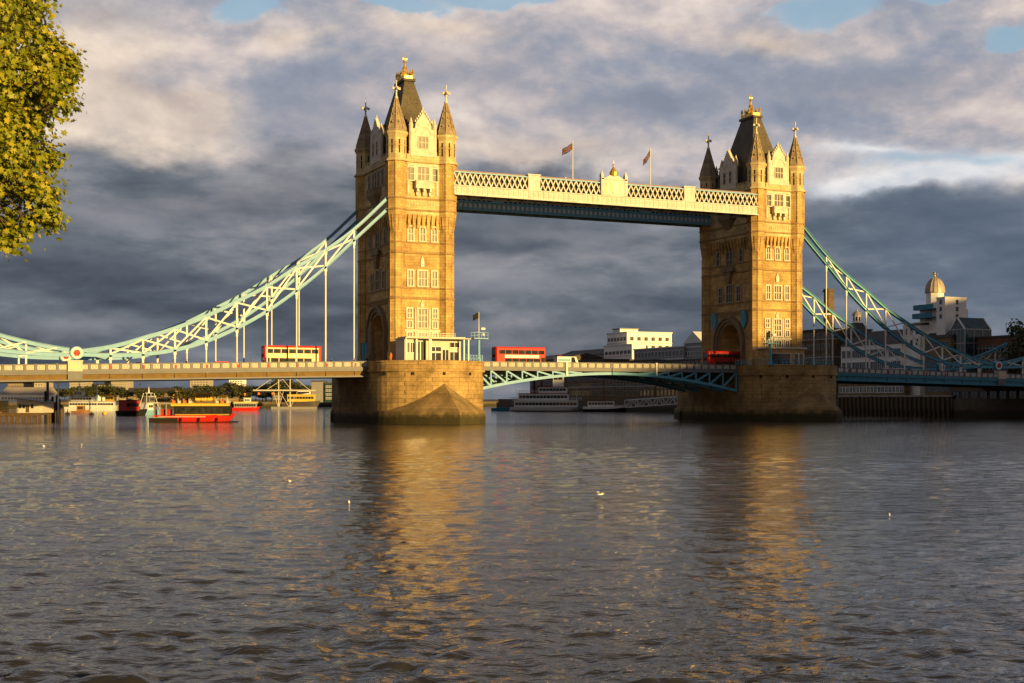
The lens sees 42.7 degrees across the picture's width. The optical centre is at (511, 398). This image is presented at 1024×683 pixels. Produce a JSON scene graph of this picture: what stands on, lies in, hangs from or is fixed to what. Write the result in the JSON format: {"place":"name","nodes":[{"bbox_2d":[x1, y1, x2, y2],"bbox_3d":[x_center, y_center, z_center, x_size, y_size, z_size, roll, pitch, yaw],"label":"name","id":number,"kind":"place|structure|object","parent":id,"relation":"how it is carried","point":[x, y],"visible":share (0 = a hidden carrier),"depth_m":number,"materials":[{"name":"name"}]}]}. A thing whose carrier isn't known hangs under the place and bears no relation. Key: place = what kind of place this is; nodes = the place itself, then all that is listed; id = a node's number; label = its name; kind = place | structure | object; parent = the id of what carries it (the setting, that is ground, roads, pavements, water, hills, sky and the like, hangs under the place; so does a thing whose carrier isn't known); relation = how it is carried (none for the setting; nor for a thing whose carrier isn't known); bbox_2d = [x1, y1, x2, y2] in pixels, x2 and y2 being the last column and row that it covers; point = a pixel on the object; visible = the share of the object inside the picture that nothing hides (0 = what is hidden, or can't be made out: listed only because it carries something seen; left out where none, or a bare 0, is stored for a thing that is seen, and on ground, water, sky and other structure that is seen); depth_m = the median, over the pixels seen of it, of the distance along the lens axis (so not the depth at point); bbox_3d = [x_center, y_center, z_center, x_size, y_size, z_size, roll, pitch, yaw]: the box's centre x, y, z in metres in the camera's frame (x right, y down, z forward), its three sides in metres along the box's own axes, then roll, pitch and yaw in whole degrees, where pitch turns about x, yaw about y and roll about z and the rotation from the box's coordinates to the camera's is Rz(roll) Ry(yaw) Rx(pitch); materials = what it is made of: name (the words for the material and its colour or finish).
{"place":"outdoors","nodes":[
{"label":"outdoors","id":0,"kind":"place"},
{"bbox_2d":[7,383,33,386],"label":"apartment block","id":1,"kind":"structure","parent":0,"point":[20,384],"depth_m":700.00,"materials":[{"name":"brick"}]},
{"bbox_2d":[69,382,92,400],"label":"apartment block","id":2,"kind":"structure","parent":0,"point":[76,384],"depth_m":1150.00,"materials":[{"name":"concrete"}]},
{"bbox_2d":[111,381,132,400],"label":"apartment block","id":3,"kind":"structure","parent":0,"point":[127,385],"depth_m":1150.00,"materials":[{"name":"concrete"}]},
{"bbox_2d":[190,380,212,387],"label":"apartment block","id":4,"kind":"structure","parent":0,"point":[202,382],"depth_m":1100.00,"materials":[{"name":"concrete"}]},
{"bbox_2d":[9,399,497,407],"bbox_3d":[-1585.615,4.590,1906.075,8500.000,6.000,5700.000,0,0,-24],"label":"bank","id":5,"kind":"structure","parent":0,"point":[269,403],"depth_m":722.39,"materials":[{"name":"stone"}]},
{"bbox_2d":[0,400,9,412],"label":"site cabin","id":6,"kind":"object","parent":5,"relation":"on","point":[4,403],"visible":0.95,"depth_m":261.31,"materials":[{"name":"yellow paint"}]},
{"bbox_2d":[0,387,56,402],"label":"apartment block","id":7,"kind":"structure","parent":5,"relation":"on","point":[11,394],"depth_m":521.65,"materials":[{"name":"concrete"}]},
{"bbox_2d":[0,0,88,262],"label":"plane tree","id":8,"kind":"object","parent":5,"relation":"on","point":[38,98],"visible":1,"depth_m":21.68,"materials":[{"name":"green plant"}]},
{"bbox_2d":[92,383,111,400],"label":"tree","id":9,"kind":"object","parent":5,"relation":"on","point":[100,391],"visible":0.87,"depth_m":714.08,"materials":[{"name":"green plant"}]},
{"bbox_2d":[115,389,135,399],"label":"tree","id":10,"kind":"object","parent":5,"relation":"on","point":[127,394],"visible":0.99,"depth_m":712.70,"materials":[{"name":"green plant"}]},
{"bbox_2d":[126,388,176,401],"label":"apartment block","id":11,"kind":"structure","parent":5,"relation":"on","point":[165,398],"depth_m":740.00,"materials":[{"name":"brick"}]},
{"bbox_2d":[174,389,189,400],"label":"tree","id":12,"kind":"object","parent":5,"relation":"on","point":[180,393],"visible":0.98,"depth_m":712.21,"materials":[{"name":"green plant"}]},
{"bbox_2d":[210,387,225,398],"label":"tree","id":13,"kind":"object","parent":5,"relation":"on","point":[221,390],"visible":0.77,"depth_m":713.18,"materials":[{"name":"green plant"}]},
{"bbox_2d":[187,389,250,401],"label":"apartment block","id":14,"kind":"structure","parent":5,"relation":"on","point":[236,399],"depth_m":744.00,"materials":[{"name":"brick"}]},
{"bbox_2d":[270,379,294,389],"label":"tree","id":15,"kind":"object","parent":5,"relation":"on","point":[282,384],"visible":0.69,"depth_m":718.36,"materials":[{"name":"green plant"}]},
{"bbox_2d":[272,393,295,401],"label":"apartment block","id":16,"kind":"structure","parent":5,"relation":"on","point":[280,397],"depth_m":660.00,"materials":[{"name":"beige concrete"}]},
{"bbox_2d":[311,381,327,401],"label":"apartment block","id":17,"kind":"structure","parent":5,"relation":"on","point":[318,386],"depth_m":640.00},
{"bbox_2d":[324,382,331,401],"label":"apartment block","id":18,"kind":"structure","parent":5,"relation":"on","point":[327,391],"depth_m":640.00,"materials":[{"name":"grey glass"}]},
{"bbox_2d":[0,406,1023,682],"bbox_3d":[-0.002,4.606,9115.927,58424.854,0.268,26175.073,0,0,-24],"label":"water","id":19,"kind":"structure","parent":0,"point":[504,548],"depth_m":39.88,"materials":[{"name":"liquid"}]},
{"bbox_2d":[0,407,47,422],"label":"timber jetty","id":20,"kind":"object","parent":19,"relation":"in","point":[12,415],"visible":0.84,"depth_m":252.09,"materials":[{"name":"wood"}]},
{"bbox_2d":[15,398,55,412],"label":"boat shed","id":21,"kind":"object","parent":20,"relation":"on","point":[27,405],"visible":0.99,"depth_m":254.80,"materials":[{"name":"beige paint"}]},
{"bbox_2d":[64,382,118,410],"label":"boat","id":22,"kind":"object","parent":19,"relation":"on","point":[80,398],"visible":0.92,"depth_m":502.81,"materials":[{"name":"white paint"}]},
{"bbox_2d":[115,400,146,415],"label":"boat","id":23,"kind":"object","parent":19,"relation":"on","point":[128,407],"visible":0.87,"depth_m":363.49,"materials":[{"name":"black paint"}]},
{"bbox_2d":[139,387,161,414],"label":"boat","id":24,"kind":"object","parent":19,"relation":"on","point":[148,402],"visible":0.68,"depth_m":378.26,"materials":[{"name":"blue paint"}]},
{"bbox_2d":[149,387,238,421],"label":"boat","id":25,"kind":"object","parent":19,"relation":"on","point":[191,411],"visible":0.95,"depth_m":259.14,"materials":[{"name":"red paint"}]},
{"bbox_2d":[232,393,259,410],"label":"boat","id":26,"kind":"object","parent":19,"relation":"on","point":[247,404],"visible":0.91,"depth_m":514.40,"materials":[{"name":"red paint"}]},
{"bbox_2d":[253,379,316,408],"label":"stayed landing stage","id":27,"kind":"object","parent":19,"relation":"on","point":[278,405],"visible":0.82,"depth_m":590.38,"materials":[{"name":"beige paint"}]},
{"bbox_2d":[285,391,319,406],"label":"boat","id":28,"kind":"object","parent":19,"relation":"on","point":[305,399],"visible":0.74,"depth_m":598.20,"materials":[{"name":"yellow paint"}]},
{"bbox_2d":[330,360,485,424],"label":"bridge pier","id":29,"kind":"structure","parent":19,"relation":"in","point":[442,392],"depth_m":241.63,"materials":[{"name":"stone"}]},
{"bbox_2d":[0,360,367,382],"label":"approach span","id":30,"kind":"object","parent":29,"relation":"on","point":[74,371],"visible":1,"depth_m":233.63,"materials":[{"name":"metal"}]},
{"bbox_2d":[0,339,58,363],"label":"shore chain","id":31,"kind":"object","parent":30,"relation":"attached to","point":[19,356],"visible":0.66,"depth_m":241.01,"materials":[{"name":"blue paint"}]},
{"bbox_2d":[0,333,69,363],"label":"shore chain","id":32,"kind":"object","parent":30,"relation":"attached to","point":[25,352],"visible":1,"depth_m":223.62,"materials":[{"name":"blue paint"}]},
{"bbox_2d":[261,345,321,361],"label":"double decker bus","id":33,"kind":"object","parent":30,"relation":"on","point":[288,353],"visible":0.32,"depth_m":245.25,"materials":[{"name":"red paint"}]},
{"bbox_2d":[361,342,367,360],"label":"hoarding","id":34,"kind":"object","parent":29,"relation":"on","point":[364,349],"visible":0.47,"depth_m":264.05,"materials":[{"name":"blue paint"}]},
{"bbox_2d":[365,321,375,360],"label":"stone pillar","id":35,"kind":"structure","parent":29,"relation":"on","point":[370,356],"depth_m":254.88,"materials":[{"name":"stone"}]},
{"bbox_2d":[354,56,457,360],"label":"bridge tower","id":36,"kind":"structure","parent":29,"relation":"on","point":[406,164],"depth_m":253.09,"materials":[{"name":"stone"}]},
{"bbox_2d":[59,209,357,362],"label":"suspension chain","id":37,"kind":"object","parent":36,"relation":"hanging from","point":[295,263],"visible":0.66,"depth_m":257.75,"materials":[{"name":"blue paint"}]},
{"bbox_2d":[69,196,387,362],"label":"suspension chain","id":38,"kind":"object","parent":36,"relation":"hanging from","point":[76,352],"visible":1,"depth_m":238.85,"materials":[{"name":"blue paint"}]},
{"bbox_2d":[374,269,380,290],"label":"window","id":39,"kind":"structure","parent":36,"relation":"in","point":[377,272],"depth_m":258.69,"materials":[{"name":"grey glass"}]},
{"bbox_2d":[375,228,380,251],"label":"window","id":40,"kind":"structure","parent":36,"relation":"in","point":[377,236],"depth_m":258.94,"materials":[{"name":"grey glass"}]},
{"bbox_2d":[406,269,414,286],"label":"window","id":41,"kind":"structure","parent":36,"relation":"in","point":[410,272],"depth_m":251.22,"materials":[{"name":"white glass"}]},
{"bbox_2d":[407,225,414,241],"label":"window","id":42,"kind":"structure","parent":36,"relation":"in","point":[410,231],"depth_m":251.22,"materials":[{"name":"white glass"}]},
{"bbox_2d":[419,226,426,241],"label":"window","id":43,"kind":"structure","parent":36,"relation":"in","point":[422,232],"depth_m":252.20,"materials":[{"name":"white glass"}]},
{"bbox_2d":[417,269,428,286],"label":"window","id":44,"kind":"structure","parent":36,"relation":"in","point":[422,275],"depth_m":252.26,"materials":[{"name":"white glass"}]},
{"bbox_2d":[417,307,428,328],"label":"window","id":45,"kind":"structure","parent":36,"relation":"in","point":[422,313],"depth_m":252.26,"materials":[{"name":"white glass"}]},
{"bbox_2d":[417,166,429,180],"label":"window","id":46,"kind":"structure","parent":36,"relation":"in","point":[423,172],"depth_m":251.89,"materials":[{"name":"white glass"}]},
{"bbox_2d":[430,226,438,242],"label":"window","id":47,"kind":"structure","parent":36,"relation":"in","point":[433,233],"depth_m":253.19,"materials":[{"name":"white glass"}]},
{"bbox_2d":[430,270,438,287],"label":"window","id":48,"kind":"structure","parent":36,"relation":"in","point":[434,273],"depth_m":253.25,"materials":[{"name":"white glass"}]},
{"bbox_2d":[456,177,710,226],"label":"walkway","id":49,"kind":"structure","parent":36,"relation":"attached to","point":[562,212],"depth_m":285.90,"materials":[{"name":"blue paint"}]},
{"bbox_2d":[454,160,758,217],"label":"walkway","id":50,"kind":"structure","parent":36,"relation":"attached to","point":[613,190],"depth_m":267.25,"materials":[{"name":"beige paint"}]},
{"bbox_2d":[562,141,572,178],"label":"flagpole","id":51,"kind":"object","parent":50,"relation":"on","point":[566,150],"visible":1,"depth_m":266.30,"materials":[{"name":"white paint"}]},
{"bbox_2d":[395,333,470,360],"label":"pavilion","id":52,"kind":"structure","parent":29,"relation":"on","point":[426,348],"depth_m":244.29,"materials":[{"name":"beige paint"}]},
{"bbox_2d":[420,341,425,359],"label":"window","id":53,"kind":"structure","parent":52,"relation":"in","point":[422,343],"depth_m":243.88,"materials":[{"name":"glass"}]},
{"bbox_2d":[471,322,487,360],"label":"signal post","id":54,"kind":"object","parent":29,"relation":"on","point":[481,335],"visible":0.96,"depth_m":250.91,"materials":[{"name":"metal"}]},
{"bbox_2d":[483,361,611,388],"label":"bascule leaf","id":55,"kind":"object","parent":29,"relation":"on","point":[518,372],"visible":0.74,"depth_m":263.02,"materials":[{"name":"metal"}]},
{"bbox_2d":[492,347,544,361],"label":"double decker bus","id":56,"kind":"object","parent":55,"relation":"on","point":[523,354],"visible":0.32,"depth_m":264.40,"materials":[{"name":"red paint"}]},
{"bbox_2d":[554,355,577,361],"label":"delivery van","id":57,"kind":"object","parent":55,"relation":"on","point":[558,358],"visible":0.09,"depth_m":269.13,"materials":[{"name":"white paint"}]},
{"bbox_2d":[491,402,509,410],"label":"boat","id":58,"kind":"object","parent":19,"relation":"on","point":[501,406],"visible":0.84,"depth_m":498.68,"materials":[{"name":"blue paint"}]},
{"bbox_2d":[509,377,582,410],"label":"boat","id":59,"kind":"object","parent":19,"relation":"on","point":[555,397],"visible":0.88,"depth_m":484.42,"materials":[{"name":"white paint"}]},
{"bbox_2d":[583,379,628,411],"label":"boat","id":60,"kind":"object","parent":19,"relation":"on","point":[602,406],"visible":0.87,"depth_m":468.15,"materials":[{"name":"white paint"}]},
{"bbox_2d":[674,365,841,420],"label":"bridge pier","id":61,"kind":"structure","parent":19,"relation":"in","point":[785,393],"depth_m":276.18,"materials":[{"name":"stone"}]},
{"bbox_2d":[569,363,737,391],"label":"bascule leaf","id":62,"kind":"object","parent":61,"relation":"on","point":[650,373],"visible":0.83,"depth_m":278.35,"materials":[{"name":"metal"}]},
{"bbox_2d":[703,351,739,365],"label":"double decker bus","id":63,"kind":"object","parent":62,"relation":"on","point":[720,357],"visible":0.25,"depth_m":287.00,"materials":[{"name":"red paint"}]},
{"bbox_2d":[699,95,805,365],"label":"bridge tower","id":64,"kind":"structure","parent":61,"relation":"on","point":[752,271],"depth_m":287.07,"materials":[{"name":"stone"}]},
{"bbox_2d":[725,243,733,267],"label":"window","id":65,"kind":"structure","parent":64,"relation":"in","point":[729,256],"depth_m":292.56,"materials":[{"name":"grey glass"}]},
{"bbox_2d":[725,284,733,303],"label":"window","id":66,"kind":"structure","parent":64,"relation":"in","point":[729,288],"depth_m":292.35,"materials":[{"name":"grey glass"}]},
{"bbox_2d":[735,285,741,301],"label":"window","id":67,"kind":"structure","parent":64,"relation":"in","point":[739,287],"depth_m":289.29,"materials":[{"name":"grey glass"}]},
{"bbox_2d":[765,284,771,299],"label":"window","id":68,"kind":"structure","parent":64,"relation":"in","point":[767,286],"depth_m":284.88,"materials":[{"name":"white glass"}]},
{"bbox_2d":[774,246,780,260],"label":"window","id":69,"kind":"structure","parent":64,"relation":"in","point":[777,252],"depth_m":285.85,"materials":[{"name":"white glass"}]},
{"bbox_2d":[773,285,781,300],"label":"window","id":70,"kind":"structure","parent":64,"relation":"in","point":[777,289],"depth_m":285.92,"materials":[{"name":"white glass"}]},
{"bbox_2d":[773,318,782,336],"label":"window","id":71,"kind":"structure","parent":64,"relation":"in","point":[777,322],"depth_m":285.92,"materials":[{"name":"white glass"}]},
{"bbox_2d":[774,193,783,205],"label":"window","id":72,"kind":"structure","parent":64,"relation":"in","point":[778,198],"depth_m":285.57,"materials":[{"name":"white glass"}]},
{"bbox_2d":[784,285,789,300],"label":"window","id":73,"kind":"structure","parent":64,"relation":"in","point":[786,287],"depth_m":286.83,"materials":[{"name":"white glass"}]},
{"bbox_2d":[802,286,944,370],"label":"suspension chain","id":74,"kind":"object","parent":64,"relation":"hanging from","point":[936,367],"visible":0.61,"depth_m":318.52,"materials":[{"name":"teal paint"}]},
{"bbox_2d":[804,225,1001,372],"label":"suspension chain","id":75,"kind":"object","parent":64,"relation":"hanging from","point":[995,365],"visible":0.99,"depth_m":298.53,"materials":[{"name":"teal paint"}]},
{"bbox_2d":[763,330,778,364],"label":"signal post","id":76,"kind":"object","parent":61,"relation":"on","point":[770,362],"visible":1,"depth_m":274.05,"materials":[{"name":"metal"}]},
{"bbox_2d":[753,347,806,364],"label":"control cabin","id":77,"kind":"object","parent":61,"relation":"on","point":[789,354],"visible":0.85,"depth_m":277.28,"materials":[{"name":"stone"}]},
{"bbox_2d":[772,353,790,364],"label":"window","id":78,"kind":"structure","parent":77,"relation":"in","point":[776,356],"depth_m":276.58,"materials":[{"name":"grey glass"}]},
{"bbox_2d":[735,359,832,365],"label":"railing","id":79,"kind":"object","parent":61,"relation":"on","point":[778,362],"visible":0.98,"depth_m":275.36,"materials":[{"name":"metal"}]},
{"bbox_2d":[836,367,1023,387],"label":"approach span","id":80,"kind":"object","parent":61,"relation":"on","point":[868,376],"visible":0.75,"depth_m":304.48,"materials":[{"name":"metal"}]},
{"bbox_2d":[1001,357,1023,373],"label":"shore chain","id":81,"kind":"object","parent":80,"relation":"attached to","point":[1012,362],"visible":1,"depth_m":314.31,"materials":[{"name":"teal paint"}]},
{"bbox_2d":[0,0,1023,398],"label":"sky","id":82,"kind":"structure","parent":0,"point":[214,147],"materials":[{"name":"grey"}]},
{"bbox_2d":[530,353,601,392],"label":"building","id":83,"kind":"structure","parent":0,"point":[578,356],"depth_m":571.05,"materials":[{"name":"brick"}]},
{"bbox_2d":[562,349,603,358],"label":"building","id":84,"kind":"structure","parent":0,"point":[598,352],"depth_m":583.03,"materials":[{"name":"grey glass"}]},
{"bbox_2d":[625,396,676,407],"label":"gangway","id":85,"kind":"object","parent":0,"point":[649,405],"visible":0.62,"depth_m":453.35,"materials":[{"name":"white paint"}]},
{"bbox_2d":[498,399,1023,417],"bbox_3d":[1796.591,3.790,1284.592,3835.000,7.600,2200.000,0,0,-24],"label":"bank","id":86,"kind":"structure","parent":0,"point":[988,407],"depth_m":340.00,"materials":[{"name":"stone"}]},
{"bbox_2d":[566,359,633,398],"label":"building","id":87,"kind":"structure","parent":86,"relation":"on","point":[586,387],"depth_m":538.36,"materials":[{"name":"brick"}]},
{"bbox_2d":[603,344,646,358],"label":"building","id":88,"kind":"structure","parent":86,"relation":"on","point":[623,351],"depth_m":546.88,"materials":[{"name":"white paint"}]},
{"bbox_2d":[603,359,664,398],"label":"building","id":89,"kind":"structure","parent":86,"relation":"on","point":[617,389],"depth_m":507.77,"materials":[{"name":"brick"}]},
{"bbox_2d":[606,331,672,347],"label":"building","id":90,"kind":"structure","parent":86,"relation":"on","point":[655,339],"depth_m":562.16,"materials":[{"name":"white paint"}]},
{"bbox_2d":[633,345,686,359],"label":"building","id":91,"kind":"structure","parent":86,"relation":"on","point":[673,353],"depth_m":493.18,"materials":[{"name":"white paint"}]},
{"bbox_2d":[654,358,701,398],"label":"building","id":92,"kind":"structure","parent":86,"relation":"on","point":[662,392],"depth_m":479.67,"materials":[{"name":"brick"}]},
{"bbox_2d":[683,331,701,358],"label":"building","id":93,"kind":"structure","parent":86,"relation":"on","point":[693,342],"depth_m":474.56,"materials":[{"name":"white paint"}]},
{"bbox_2d":[822,288,835,328],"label":"brick chimney","id":94,"kind":"object","parent":86,"relation":"on","point":[830,298],"visible":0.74,"depth_m":409.22,"materials":[{"name":"brick"}]},
{"bbox_2d":[802,328,872,398],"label":"building","id":95,"kind":"structure","parent":86,"relation":"on","point":[820,342],"depth_m":403.58,"materials":[{"name":"brick"}]},
{"bbox_2d":[838,369,910,395],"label":"building","id":96,"kind":"structure","parent":86,"relation":"on","point":[853,389],"depth_m":375.72,"materials":[{"name":"concrete"}]},
{"bbox_2d":[837,395,953,415],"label":"river wall","id":97,"kind":"structure","parent":86,"relation":"on","point":[919,405],"depth_m":364.05,"materials":[{"name":"concrete"}]},
{"bbox_2d":[903,272,967,394],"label":"domed brewhouse","id":98,"kind":"structure","parent":86,"relation":"on","point":[939,313],"depth_m":361.45,"materials":[{"name":"white concrete"}]},
{"bbox_2d":[925,332,954,394],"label":"building","id":99,"kind":"structure","parent":86,"relation":"on","point":[947,339],"depth_m":354.46,"materials":[{"name":"brick"}]},
{"bbox_2d":[949,317,991,371],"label":"gabled glass block","id":100,"kind":"structure","parent":86,"relation":"on","point":[966,331],"depth_m":348.83,"materials":[{"name":"grey glass"}]},
{"bbox_2d":[950,386,1023,398],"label":"building","id":101,"kind":"structure","parent":86,"relation":"on","point":[999,392],"depth_m":334.15,"materials":[{"name":"concrete"}]},
{"bbox_2d":[976,335,1016,373],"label":"building","id":102,"kind":"structure","parent":86,"relation":"on","point":[986,343],"depth_m":343.35,"materials":[{"name":"red brick"}]},
{"bbox_2d":[996,318,1023,372],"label":"tree","id":103,"kind":"object","parent":86,"relation":"on","point":[1018,343],"visible":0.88,"depth_m":329.84,"materials":[{"name":"green plant"}]},
{"bbox_2d":[840,329,903,368],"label":"building","id":104,"kind":"structure","parent":0,"point":[858,360],"depth_m":379.53,"materials":[{"name":"white paint"}]},
{"bbox_2d":[845,309,868,340],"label":"roof cupola","id":105,"kind":"object","parent":104,"relation":"on","point":[857,315],"visible":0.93,"depth_m":396.87,"materials":[{"name":"beige stone"}]},
{"bbox_2d":[945,342,1009,372],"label":"shore chain","id":106,"kind":"object","parent":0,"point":[1005,345],"visible":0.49,"depth_m":335.40,"materials":[{"name":"teal paint"}]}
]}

